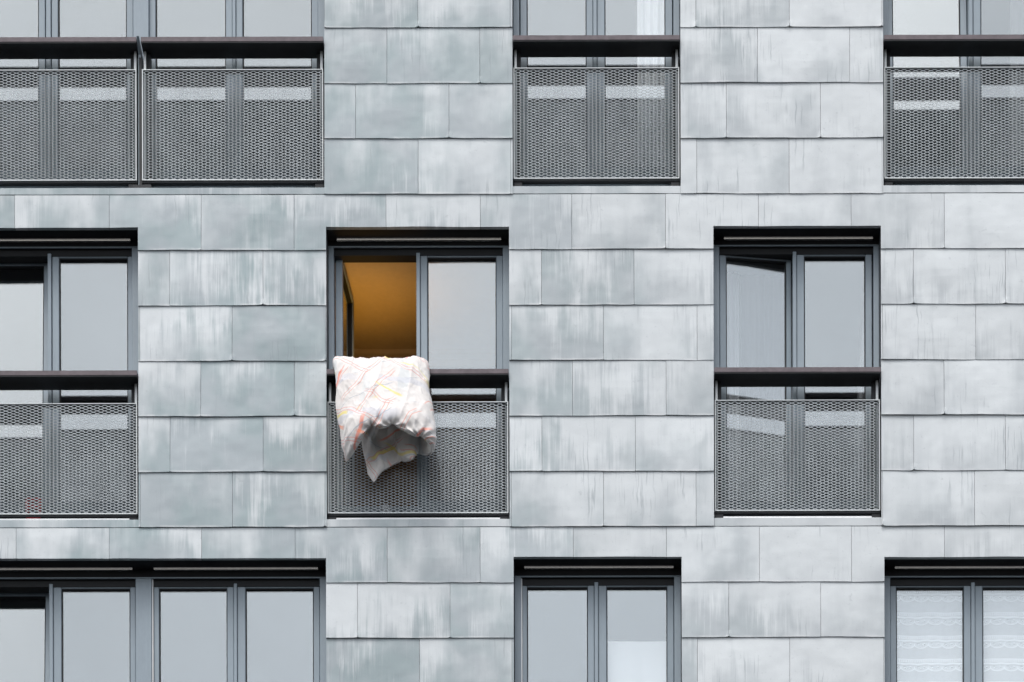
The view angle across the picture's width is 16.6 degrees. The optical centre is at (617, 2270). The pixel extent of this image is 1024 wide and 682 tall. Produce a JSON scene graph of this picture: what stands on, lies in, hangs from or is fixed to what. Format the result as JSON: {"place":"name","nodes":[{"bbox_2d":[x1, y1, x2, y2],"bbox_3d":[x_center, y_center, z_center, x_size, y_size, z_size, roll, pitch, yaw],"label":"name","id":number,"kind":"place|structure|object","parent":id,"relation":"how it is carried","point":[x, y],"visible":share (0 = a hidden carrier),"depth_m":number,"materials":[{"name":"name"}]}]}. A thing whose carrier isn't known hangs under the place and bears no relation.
{"place":"outdoors","nodes":[
{"label":"outdoors","id":0,"kind":"place"},
{"bbox_2d":[0,0,1023,681],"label":"apartment building","id":1,"kind":"structure","parent":0,"point":[230,230],"depth_m":29.40,"materials":[{"name":"metal"}]},
{"bbox_2d":[26,497,41,518],"bbox_3d":[-4.904,-14.767,29.494,0.130,0.212,0.065,0,0,0],"label":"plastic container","id":2,"kind":"object","parent":1,"relation":"on","point":[33,505],"visible":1,"depth_m":29.47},
{"bbox_2d":[0,228,138,527],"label":"window","id":3,"kind":"structure","parent":1,"relation":"in","point":[45,250],"depth_m":29.62,"materials":[{"name":"grey metal"}]},
{"bbox_2d":[0,0,324,194],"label":"window","id":4,"kind":"structure","parent":1,"relation":"in","point":[141,15],"depth_m":29.63,"materials":[{"name":"grey metal"}]},
{"bbox_2d":[0,559,325,681],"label":"window","id":5,"kind":"structure","parent":1,"relation":"in","point":[47,581],"depth_m":29.62,"materials":[{"name":"grey metal"}]},
{"bbox_2d":[333,356,436,481],"bbox_3d":[-1.956,-15.459,29.386,0.908,1.064,0.841,0,0,0],"label":"duvet","id":6,"kind":"object","parent":1,"relation":"hanging from","point":[385,411],"visible":1,"depth_m":29.14,"materials":[{"name":"fabric"}]},
{"bbox_2d":[325,228,511,527],"bbox_3d":[-1.673,-15.860,29.883,1.591,2.534,0.980,0,0,0],"label":"window","id":7,"kind":"structure","parent":1,"relation":"in","point":[420,247],"depth_m":29.60,"materials":[{"name":"grey metal"}]},
{"bbox_2d":[512,0,680,195],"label":"window","id":8,"kind":"structure","parent":1,"relation":"in","point":[595,9],"depth_m":29.63,"materials":[{"name":"grey metal"}]},
{"bbox_2d":[514,554,681,681],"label":"window","id":9,"kind":"structure","parent":1,"relation":"in","point":[596,577],"depth_m":29.60,"materials":[{"name":"grey metal"}]},
{"bbox_2d":[608,641,665,681],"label":"white blind","id":10,"kind":"object","parent":1,"relation":"attached to","point":[636,661],"visible":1,"depth_m":29.72,"materials":[{"name":"fabric"}]},
{"bbox_2d":[637,0,664,166],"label":"curtain","id":11,"kind":"object","parent":1,"relation":"hanging from","point":[650,17],"visible":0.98,"depth_m":29.70,"materials":[{"name":"white fabric"}]},
{"bbox_2d":[727,272,739,499],"bbox_3d":[0.960,-16.138,29.980,0.155,2.208,0.040,0,0,0],"label":"curtain","id":12,"kind":"object","parent":1,"relation":"hanging from","point":[733,322],"visible":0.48,"depth_m":29.98,"materials":[{"name":"white fabric"}]},
{"bbox_2d":[713,223,882,526],"bbox_3d":[1.504,-15.868,29.577,1.462,2.536,0.368,0,0,0],"label":"window","id":13,"kind":"structure","parent":1,"relation":"in","point":[782,246],"depth_m":29.62,"materials":[{"name":"grey metal"}]},
{"bbox_2d":[897,591,961,681],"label":"lace curtain","id":14,"kind":"object","parent":1,"relation":"hanging from","point":[928,638],"visible":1,"depth_m":29.71,"materials":[{"name":"white fabric"}]},
{"bbox_2d":[883,0,1023,193],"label":"window","id":15,"kind":"structure","parent":1,"relation":"in","point":[969,17],"depth_m":29.63,"materials":[{"name":"grey metal"}]},
{"bbox_2d":[883,554,1023,681],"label":"window","id":16,"kind":"structure","parent":1,"relation":"in","point":[972,577],"depth_m":29.62,"materials":[{"name":"grey metal"}]},
{"bbox_2d":[983,591,1023,681],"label":"lace curtain","id":17,"kind":"object","parent":1,"relation":"hanging from","point":[996,637],"visible":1,"depth_m":29.71,"materials":[{"name":"white fabric"}]}
]}

